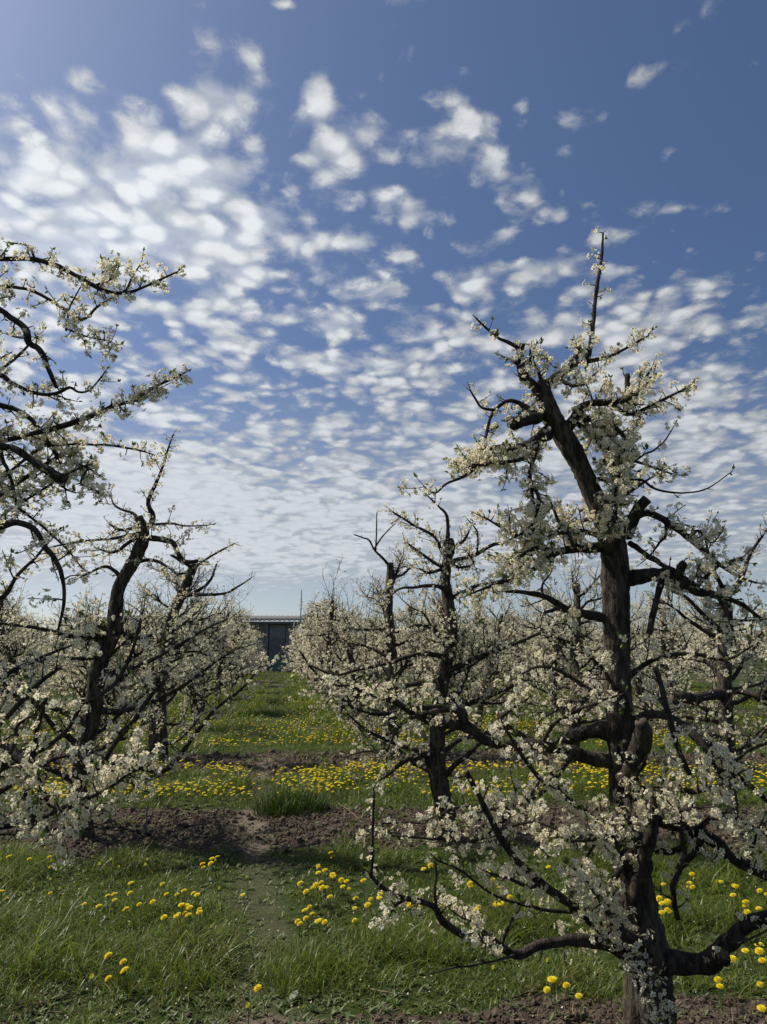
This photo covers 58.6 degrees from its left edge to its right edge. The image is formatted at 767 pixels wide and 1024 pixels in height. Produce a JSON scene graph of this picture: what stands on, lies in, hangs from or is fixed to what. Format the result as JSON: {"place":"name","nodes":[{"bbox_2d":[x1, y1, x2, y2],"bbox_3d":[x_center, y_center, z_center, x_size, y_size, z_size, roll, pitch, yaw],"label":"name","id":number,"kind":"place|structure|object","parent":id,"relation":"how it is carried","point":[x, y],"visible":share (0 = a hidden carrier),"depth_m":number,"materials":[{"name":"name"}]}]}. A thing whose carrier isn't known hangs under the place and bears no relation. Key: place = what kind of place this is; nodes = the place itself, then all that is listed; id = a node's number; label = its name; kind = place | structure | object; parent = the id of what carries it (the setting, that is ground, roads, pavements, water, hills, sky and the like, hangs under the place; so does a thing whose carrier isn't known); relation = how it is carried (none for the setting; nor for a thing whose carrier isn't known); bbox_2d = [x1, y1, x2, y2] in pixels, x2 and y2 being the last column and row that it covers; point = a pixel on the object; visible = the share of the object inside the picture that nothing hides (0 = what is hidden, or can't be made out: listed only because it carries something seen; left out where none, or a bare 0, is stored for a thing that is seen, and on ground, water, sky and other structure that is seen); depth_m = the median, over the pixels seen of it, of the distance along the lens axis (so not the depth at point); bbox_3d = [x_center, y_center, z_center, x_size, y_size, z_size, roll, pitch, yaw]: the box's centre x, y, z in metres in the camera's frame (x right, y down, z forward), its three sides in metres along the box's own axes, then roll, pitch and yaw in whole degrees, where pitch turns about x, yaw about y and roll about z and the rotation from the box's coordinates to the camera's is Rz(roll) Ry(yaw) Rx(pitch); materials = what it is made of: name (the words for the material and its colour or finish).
{"place":"outdoors","nodes":[
{"label":"outdoors","id":0,"kind":"place"},
{"bbox_2d":[0,669,766,1023],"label":"grass","id":1,"kind":"structure","parent":0,"point":[54,953],"depth_m":4.17,"materials":[{"name":"plant"}]},
{"bbox_2d":[0,645,766,1023],"bbox_3d":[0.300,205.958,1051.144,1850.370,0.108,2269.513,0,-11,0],"label":"ground","id":2,"kind":"structure","parent":0,"point":[264,907],"depth_m":4.64,"materials":[{"name":"plant"}]},
{"bbox_2d":[0,582,37,699],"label":"plum tree","id":3,"kind":"object","parent":2,"relation":"on","point":[21,617],"visible":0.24,"depth_m":19.77,"materials":[{"name":"white plant"}]},
{"bbox_2d":[0,615,43,742],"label":"plum tree","id":4,"kind":"object","parent":2,"relation":"on","point":[13,714],"visible":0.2,"depth_m":9.44,"materials":[{"name":"white plant"}]},
{"bbox_2d":[3,604,46,686],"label":"plum tree","id":5,"kind":"object","parent":2,"relation":"on","point":[28,634],"visible":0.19,"depth_m":27.14,"materials":[{"name":"white plant"}]},
{"bbox_2d":[25,605,50,681],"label":"plum tree","id":6,"kind":"object","parent":2,"relation":"on","point":[37,633],"visible":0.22,"depth_m":30.09,"materials":[{"name":"white plant"}]},
{"bbox_2d":[0,568,82,729],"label":"plum tree","id":7,"kind":"object","parent":2,"relation":"on","point":[6,641],"visible":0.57,"depth_m":12.83,"materials":[{"name":"white plant"}]},
{"bbox_2d":[12,992,70,1010],"bbox_3d":[-1.515,2.195,3.058,0.248,0.040,0.113,9,-14,-38],"label":"pruned branch","id":8,"kind":"object","parent":2,"relation":"on","point":[23,1006],"visible":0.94,"depth_m":3.05,"materials":[{"name":"brown plant"}]},
{"bbox_2d":[37,594,84,694],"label":"plum tree","id":9,"kind":"object","parent":2,"relation":"on","point":[52,647],"visible":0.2,"depth_m":23.13,"materials":[{"name":"white plant"}]},
{"bbox_2d":[47,622,79,671],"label":"plum tree","id":10,"kind":"object","parent":2,"relation":"on","point":[64,642],"visible":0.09,"depth_m":33.78,"materials":[{"name":"white plant"}]},
{"bbox_2d":[0,825,150,835],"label":"irrigation hose","id":11,"kind":"object","parent":2,"relation":"on","point":[109,827],"visible":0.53,"depth_m":5.94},
{"bbox_2d":[23,584,131,707],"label":"plum tree","id":12,"kind":"object","parent":2,"relation":"on","point":[86,669],"visible":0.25,"depth_m":16.36,"materials":[{"name":"white plant"}]},
{"bbox_2d":[67,591,95,683],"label":"plum tree","id":13,"kind":"object","parent":2,"relation":"on","point":[87,632],"visible":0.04,"depth_m":26.85,"materials":[{"name":"white plant"}]},
{"bbox_2d":[89,973,93,1006],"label":"dandelion","id":14,"kind":"object","parent":2,"relation":"on","point":[91,975],"visible":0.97,"depth_m":3.06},
{"bbox_2d":[0,236,192,869],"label":"plum tree","id":15,"kind":"object","parent":2,"relation":"on","point":[30,769],"visible":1,"depth_m":2.97,"materials":[{"name":"white plant"}]},
{"bbox_2d":[61,584,155,701],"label":"plum tree","id":16,"kind":"object","parent":2,"relation":"on","point":[130,596],"visible":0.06,"depth_m":20.10,"materials":[{"name":"white plant"}]},
{"bbox_2d":[105,975,116,996],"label":"dandelion","id":17,"kind":"object","parent":2,"relation":"on","point":[108,977],"visible":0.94,"depth_m":3.10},
{"bbox_2d":[104,952,118,985],"bbox_3d":[-1.300,2.198,3.259,0.078,0.175,0.043,1,-11,-5],"label":"dandelion","id":18,"kind":"object","parent":2,"relation":"on","point":[108,954],"visible":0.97,"depth_m":3.27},
{"bbox_2d":[119,958,126,990],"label":"dandelion","id":19,"kind":"object","parent":2,"relation":"on","point":[123,961],"visible":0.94,"depth_m":3.22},
{"bbox_2d":[122,966,128,1000],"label":"dandelion","id":20,"kind":"object","parent":2,"relation":"on","point":[125,968],"visible":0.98,"depth_m":3.14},
{"bbox_2d":[0,429,284,840],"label":"plum tree","id":21,"kind":"object","parent":2,"relation":"on","point":[106,637],"visible":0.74,"depth_m":6.02,"materials":[{"name":"white plant"}]},
{"bbox_2d":[111,587,174,692],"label":"plum tree","id":22,"kind":"object","parent":2,"relation":"on","point":[152,638],"visible":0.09,"depth_m":23.49,"materials":[{"name":"white plant"}]},
{"bbox_2d":[145,806,148,836],"bbox_3d":[-2.016,2.704,5.782,0.039,0.398,0.014,0,-11,0],"label":"stake","id":23,"kind":"object","parent":2,"relation":"on","point":[146,808],"visible":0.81,"depth_m":5.80,"materials":[{"name":"wood"}]},
{"bbox_2d":[90,937,219,999],"bbox_3d":[-1.102,2.203,3.324,0.630,0.163,0.527,0,-11,0],"label":"grass tuft","id":24,"kind":"object","parent":2,"relation":"on","point":[139,969],"visible":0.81,"depth_m":3.29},
{"bbox_2d":[160,914,169,934],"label":"dandelion","id":25,"kind":"object","parent":2,"relation":"on","point":[164,917],"visible":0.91,"depth_m":3.76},
{"bbox_2d":[82,538,255,759],"bbox_3d":[-2.887,2.021,9.912,2.471,3.192,1.536,-5,-12,23],"label":"plum tree","id":26,"kind":"object","parent":2,"relation":"on","point":[184,589],"visible":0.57,"depth_m":9.94,"materials":[{"name":"white plant"}]},
{"bbox_2d":[135,577,241,728],"bbox_3d":[-3.863,2.717,13.392,2.175,3.167,1.892,2,-11,-13],"label":"plum tree","id":27,"kind":"object","parent":2,"relation":"on","point":[190,689],"visible":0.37,"depth_m":13.10,"materials":[{"name":"white plant"}]},
{"bbox_2d":[186,905,192,934],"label":"dandelion","id":28,"kind":"object","parent":2,"relation":"on","point":[188,907],"visible":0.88,"depth_m":3.86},
{"bbox_2d":[94,615,308,671],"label":"farm building","id":29,"kind":"structure","parent":2,"relation":"on","point":[278,632],"depth_m":41.32,"materials":[{"name":"corrugated sheet metal"},{"name":"grey painted metal"}]},
{"bbox_2d":[268,638,284,670],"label":"door","id":30,"kind":"structure","parent":29,"relation":"in","point":[274,643],"depth_m":41.20,"materials":[{"name":"teal paint"}]},
{"bbox_2d":[269,625,285,636],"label":"transom window","id":31,"kind":"structure","parent":29,"relation":"in","point":[274,630],"depth_m":41.47,"materials":[{"name":"grey glass"}]},
{"bbox_2d":[147,567,257,714],"bbox_3d":[-4.641,2.976,16.670,2.373,3.936,2.551,-5,-12,23],"label":"plum tree","id":32,"kind":"object","parent":2,"relation":"on","point":[226,646],"visible":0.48,"depth_m":16.86,"materials":[{"name":"white plant"}]},
{"bbox_2d":[194,574,258,700],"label":"plum tree","id":33,"kind":"object","parent":2,"relation":"on","point":[224,667],"visible":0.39,"depth_m":19.93,"materials":[{"name":"white plant"}]},
{"bbox_2d":[213,597,255,684],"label":"plum tree","id":34,"kind":"object","parent":2,"relation":"on","point":[247,627],"visible":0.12,"depth_m":27.07,"materials":[{"name":"white plant"}]},
{"bbox_2d":[212,603,267,692],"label":"plum tree","id":35,"kind":"object","parent":2,"relation":"on","point":[238,632],"visible":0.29,"depth_m":23.45,"materials":[{"name":"white plant"}]},
{"bbox_2d":[245,1002,249,1023],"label":"dandelion","id":36,"kind":"object","parent":2,"relation":"on","point":[247,1004],"visible":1,"depth_m":2.84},
{"bbox_2d":[238,611,270,673],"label":"plum tree","id":37,"kind":"object","parent":2,"relation":"on","point":[258,656],"visible":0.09,"depth_m":30.43,"materials":[{"name":"white plant"}]},
{"bbox_2d":[245,617,264,674],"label":"plum tree","id":38,"kind":"object","parent":2,"relation":"on","point":[259,641],"visible":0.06,"depth_m":37.23,"materials":[{"name":"white plant"}]},
{"bbox_2d":[241,617,269,677],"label":"plum tree","id":39,"kind":"object","parent":2,"relation":"on","point":[255,642],"visible":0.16,"depth_m":33.84,"materials":[{"name":"white plant"}]},
{"bbox_2d":[254,984,264,1012],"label":"dandelion","id":40,"kind":"object","parent":2,"relation":"on","point":[257,987],"visible":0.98,"depth_m":3.06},
{"bbox_2d":[241,776,337,818],"bbox_3d":[-0.899,2.745,6.635,1.079,0.366,0.982,0,-11,0],"label":"grass tuft","id":41,"kind":"object","parent":2,"relation":"on","point":[277,806],"visible":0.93,"depth_m":6.58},
{"bbox_2d":[278,630,305,673],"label":"plum tree","id":42,"kind":"object","parent":2,"relation":"on","point":[289,661],"visible":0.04,"depth_m":36.95,"materials":[{"name":"white plant"}]},
{"bbox_2d":[289,990,297,999],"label":"plant leaf","id":43,"kind":"object","parent":2,"relation":"on","point":[294,993],"visible":1,"depth_m":3.18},
{"bbox_2d":[278,594,324,675],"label":"plum tree","id":44,"kind":"object","parent":2,"relation":"on","point":[293,634],"visible":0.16,"depth_m":29.95,"materials":[{"name":"white plant"}]},
{"bbox_2d":[287,597,321,684],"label":"plum tree","id":45,"kind":"object","parent":2,"relation":"on","point":[297,631],"visible":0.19,"depth_m":26.86,"materials":[{"name":"white plant"}]},
{"bbox_2d":[250,932,376,1000],"bbox_3d":[-0.359,2.227,3.383,0.714,0.199,0.622,0,-11,0],"label":"grass tuft","id":46,"kind":"object","parent":2,"relation":"on","point":[287,971],"visible":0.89,"depth_m":3.35,"materials":[{"name":"plant"}]},
{"bbox_2d":[285,612,345,693],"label":"plum tree","id":47,"kind":"object","parent":2,"relation":"on","point":[297,663],"visible":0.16,"depth_m":23.21,"materials":[{"name":"white plant"}]},
{"bbox_2d":[315,918,320,945],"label":"dandelion","id":48,"kind":"object","parent":2,"relation":"on","point":[318,921],"visible":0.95,"depth_m":3.71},
{"bbox_2d":[319,885,329,910],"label":"dandelion","id":49,"kind":"object","parent":2,"relation":"on","point":[321,887],"visible":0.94,"depth_m":4.22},
{"bbox_2d":[284,557,382,715],"bbox_3d":[-0.983,2.904,15.982,2.531,3.808,2.355,0,-11,-1],"label":"plum tree","id":50,"kind":"object","parent":2,"relation":"on","point":[332,607],"visible":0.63,"depth_m":15.96,"materials":[{"name":"white plant"}]},
{"bbox_2d":[308,582,373,699],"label":"plum tree","id":51,"kind":"object","parent":2,"relation":"on","point":[326,695],"visible":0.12,"depth_m":20.10,"materials":[{"name":"white plant"}]},
{"bbox_2d":[302,586,397,730],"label":"plum tree","id":52,"kind":"object","parent":2,"relation":"on","point":[349,651],"visible":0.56,"depth_m":13.20,"materials":[{"name":"white plant"}]},
{"bbox_2d":[364,902,373,926],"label":"dandelion","id":53,"kind":"object","parent":2,"relation":"on","point":[368,904],"visible":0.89,"depth_m":3.98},
{"bbox_2d":[300,511,442,757],"bbox_3d":[-0.117,1.861,10.606,2.312,3.758,1.901,0,-11,0],"label":"plum tree","id":54,"kind":"object","parent":2,"relation":"on","point":[388,613],"visible":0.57,"depth_m":10.28,"materials":[{"name":"white plant"}]},
{"bbox_2d":[353,610,399,680],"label":"plum tree","id":55,"kind":"object","parent":2,"relation":"on","point":[359,633],"visible":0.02,"depth_m":29.79,"materials":[{"name":"white plant"}]},
{"bbox_2d":[354,597,401,679],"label":"plum tree","id":56,"kind":"object","parent":2,"relation":"on","point":[373,639],"visible":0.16,"depth_m":23.46,"materials":[{"name":"white plant"}]},
{"bbox_2d":[357,598,407,686],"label":"plum tree","id":57,"kind":"object","parent":2,"relation":"on","point":[371,644],"visible":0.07,"depth_m":26.98,"materials":[{"name":"white plant"}]},
{"bbox_2d":[0,748,766,1023],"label":"soil clods","id":58,"kind":"object","parent":2,"relation":"on","point":[695,1015],"visible":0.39,"depth_m":5.87,"materials":[{"name":"soil"}]},
{"bbox_2d":[0,673,766,806],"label":"dandelions","id":59,"kind":"object","parent":2,"relation":"on","point":[359,770],"visible":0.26,"depth_m":8.28,"materials":[{"name":"plant"}]},
{"bbox_2d":[0,754,766,1023],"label":"weeds","id":60,"kind":"object","parent":2,"relation":"on","point":[307,1008],"visible":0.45,"depth_m":3.34,"materials":[{"name":"green plant"}]},
{"bbox_2d":[4,621,766,669],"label":"distant orchard","id":61,"kind":"object","parent":2,"relation":"on","point":[761,656],"visible":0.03,"depth_m":50.19,"materials":[{"name":"white plant"}]},
{"bbox_2d":[9,744,766,1023],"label":"fallen petals","id":62,"kind":"object","parent":2,"relation":"on","point":[334,930],"visible":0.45,"depth_m":3.90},
{"bbox_2d":[370,988,408,995],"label":"pruned branch","id":63,"kind":"object","parent":2,"relation":"on","point":[377,990],"visible":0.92,"depth_m":3.20,"materials":[{"name":"wood"}]},
{"bbox_2d":[376,806,436,824],"bbox_3d":[0.108,2.781,6.169,0.789,0.067,0.368,-9,-14,40],"label":"pruned branch","id":64,"kind":"object","parent":2,"relation":"on","point":[383,823],"visible":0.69,"depth_m":6.15,"materials":[{"name":"brown plant"}]},
{"bbox_2d":[406,902,412,921],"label":"dandelion","id":65,"kind":"object","parent":2,"relation":"on","point":[408,904],"visible":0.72,"depth_m":3.97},
{"bbox_2d":[393,580,439,698],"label":"plum tree","id":66,"kind":"object","parent":2,"relation":"on","point":[407,618],"visible":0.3,"depth_m":20.21,"materials":[{"name":"white plant"}]},
{"bbox_2d":[407,603,438,678],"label":"plum tree","id":67,"kind":"object","parent":2,"relation":"on","point":[425,623],"visible":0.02,"depth_m":30.39,"materials":[{"name":"white plant"}]},
{"bbox_2d":[280,495,575,838],"bbox_3d":[0.474,1.347,6.176,2.580,3.083,1.626,5,-12,-25],"label":"plum tree","id":68,"kind":"object","parent":2,"relation":"on","point":[429,759],"visible":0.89,"depth_m":6.02,"materials":[{"name":"white plant"}]},
{"bbox_2d":[413,574,489,713],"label":"plum tree","id":69,"kind":"object","parent":2,"relation":"on","point":[430,672],"visible":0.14,"depth_m":16.42,"materials":[{"name":"white plant"}]},
{"bbox_2d":[459,604,494,681],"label":"plum tree","id":70,"kind":"object","parent":2,"relation":"on","point":[488,621],"visible":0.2,"depth_m":23.09,"materials":[{"name":"white plant"}]},
{"bbox_2d":[464,602,510,680],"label":"plum tree","id":71,"kind":"object","parent":2,"relation":"on","point":[490,643],"visible":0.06,"depth_m":30.60,"materials":[{"name":"white plant"}]},
{"bbox_2d":[492,965,498,1008],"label":"dandelion","id":72,"kind":"object","parent":2,"relation":"on","point":[493,967],"visible":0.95,"depth_m":3.08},
{"bbox_2d":[450,578,557,729],"bbox_3d":[2.128,2.635,13.148,2.219,3.238,1.930,5,-12,-26],"label":"plum tree","id":73,"kind":"object","parent":2,"relation":"on","point":[500,620],"visible":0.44,"depth_m":13.21,"materials":[{"name":"white plant"}]},
{"bbox_2d":[490,602,550,701],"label":"plum tree","id":74,"kind":"object","parent":2,"relation":"on","point":[516,656],"visible":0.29,"depth_m":19.91,"materials":[{"name":"white plant"}]},
{"bbox_2d":[502,596,540,685],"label":"plum tree","id":75,"kind":"object","parent":2,"relation":"on","point":[518,632],"visible":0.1,"depth_m":26.91,"materials":[{"name":"white plant"}]},
{"bbox_2d":[512,988,535,998],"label":"pruned branch","id":76,"kind":"object","parent":2,"relation":"on","point":[519,995],"visible":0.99,"depth_m":3.15,"materials":[{"name":"brown plant"}]},
{"bbox_2d":[321,226,766,1023],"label":"plum tree","id":77,"kind":"object","parent":2,"relation":"on","point":[629,932],"visible":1,"depth_m":2.91,"materials":[{"name":"white plant"}]},
{"bbox_2d":[545,958,551,997],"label":"dandelion","id":78,"kind":"object","parent":2,"relation":"on","point":[547,960],"visible":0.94,"depth_m":3.17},
{"bbox_2d":[543,986,554,1013],"bbox_3d":[0.728,2.144,2.975,0.062,0.141,0.034,5,-12,-22],"label":"dandelion","id":79,"kind":"object","parent":2,"relation":"on","point":[546,989],"visible":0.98,"depth_m":2.98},
{"bbox_2d":[502,564,601,711],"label":"plum tree","id":80,"kind":"object","parent":2,"relation":"on","point":[556,663],"visible":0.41,"depth_m":16.21,"materials":[{"name":"beige plant"}]},
{"bbox_2d":[547,976,556,1014],"bbox_3d":[0.736,2.127,2.974,0.043,0.183,0.041,-2,-11,10],"label":"dandelion","id":81,"kind":"object","parent":2,"relation":"on","point":[551,979],"visible":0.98,"depth_m":2.98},
{"bbox_2d":[530,613,578,691],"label":"plum tree","id":82,"kind":"object","parent":2,"relation":"on","point":[545,639],"visible":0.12,"depth_m":23.33,"materials":[{"name":"beige plant"}]},
{"bbox_2d":[542,611,570,681],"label":"plum tree","id":83,"kind":"object","parent":2,"relation":"on","point":[559,653],"visible":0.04,"depth_m":29.85,"materials":[{"name":"beige plant"}]},
{"bbox_2d":[563,982,570,1016],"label":"dandelion","id":84,"kind":"object","parent":2,"relation":"on","point":[566,984],"visible":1,"depth_m":2.98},
{"bbox_2d":[575,993,581,1022],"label":"dandelion","id":85,"kind":"object","parent":2,"relation":"on","point":[578,995],"visible":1,"depth_m":2.92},
{"bbox_2d":[562,591,597,677],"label":"plum tree","id":86,"kind":"object","parent":2,"relation":"on","point":[581,642],"visible":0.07,"depth_m":26.85,"materials":[{"name":"beige plant"}]},
{"bbox_2d":[506,544,678,765],"bbox_3d":[2.885,1.724,9.547,2.211,3.679,2.542,-5,-12,23],"label":"plum tree","id":87,"kind":"object","parent":2,"relation":"on","point":[576,688],"visible":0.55,"depth_m":9.63,"materials":[{"name":"beige plant"}]},
{"bbox_2d":[584,597,639,697],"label":"plum tree","id":88,"kind":"object","parent":2,"relation":"on","point":[599,631],"visible":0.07,"depth_m":20.16,"materials":[{"name":"beige plant"}]},
{"bbox_2d":[586,586,704,711],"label":"plum tree","id":89,"kind":"object","parent":2,"relation":"on","point":[639,681],"visible":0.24,"depth_m":13.07,"materials":[{"name":"beige plant"}]},
{"bbox_2d":[631,601,681,685],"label":"plum tree","id":90,"kind":"object","parent":2,"relation":"on","point":[657,642],"visible":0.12,"depth_m":23.13,"materials":[{"name":"beige plant"}]},
{"bbox_2d":[631,567,696,712],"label":"plum tree","id":91,"kind":"object","parent":2,"relation":"on","point":[665,669],"visible":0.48,"depth_m":16.64,"materials":[{"name":"beige plant"}]},
{"bbox_2d":[664,899,670,925],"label":"dandelion","id":92,"kind":"object","parent":2,"relation":"on","point":[667,901],"visible":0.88,"depth_m":3.99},
{"bbox_2d":[658,596,704,686],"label":"plum tree","id":93,"kind":"object","parent":2,"relation":"on","point":[679,661],"visible":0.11,"depth_m":26.16,"materials":[{"name":"beige plant"}]},
{"bbox_2d":[631,510,766,830],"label":"plum tree","id":94,"kind":"object","parent":2,"relation":"on","point":[723,691],"visible":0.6,"depth_m":6.22,"materials":[{"name":"white plant"}]},
{"bbox_2d":[714,976,721,1009],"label":"dandelion","id":95,"kind":"object","parent":2,"relation":"on","point":[717,979],"visible":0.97,"depth_m":3.06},
{"bbox_2d":[670,582,766,698],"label":"plum tree","id":96,"kind":"object","parent":2,"relation":"on","point":[691,664],"visible":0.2,"depth_m":19.65,"materials":[{"name":"beige plant"}]},
{"bbox_2d":[716,983,723,1014],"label":"dandelion","id":97,"kind":"object","parent":2,"relation":"on","point":[720,986],"visible":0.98,"depth_m":3.01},
{"bbox_2d":[730,955,739,982],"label":"dandelion","id":98,"kind":"object","parent":2,"relation":"on","point":[733,959],"visible":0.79,"depth_m":3.27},
{"bbox_2d":[741,948,750,976],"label":"dandelion","id":99,"kind":"object","parent":2,"relation":"on","point":[744,950],"visible":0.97,"depth_m":3.33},
{"bbox_2d":[756,981,763,1004],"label":"dandelion","id":100,"kind":"object","parent":2,"relation":"on","point":[760,984],"visible":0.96,"depth_m":3.04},
{"bbox_2d":[754,947,766,977],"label":"dandelion","id":101,"kind":"object","parent":2,"relation":"on","point":[759,951],"visible":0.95,"depth_m":3.33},
{"bbox_2d":[756,1005,766,1023],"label":"dandelion","id":102,"kind":"object","parent":2,"relation":"on","point":[762,1008],"visible":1,"depth_m":2.79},
{"bbox_2d":[758,958,766,991],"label":"dandelion","id":103,"kind":"object","parent":2,"relation":"on","point":[761,960],"visible":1,"depth_m":3.23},
{"bbox_2d":[0,747,766,1023],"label":"dry straw","id":104,"kind":"object","parent":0,"point":[374,870],"visible":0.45,"depth_m":5.64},
{"bbox_2d":[0,0,766,644],"label":"sky","id":105,"kind":"structure","parent":0,"point":[339,187],"materials":[{"name":"blue"}]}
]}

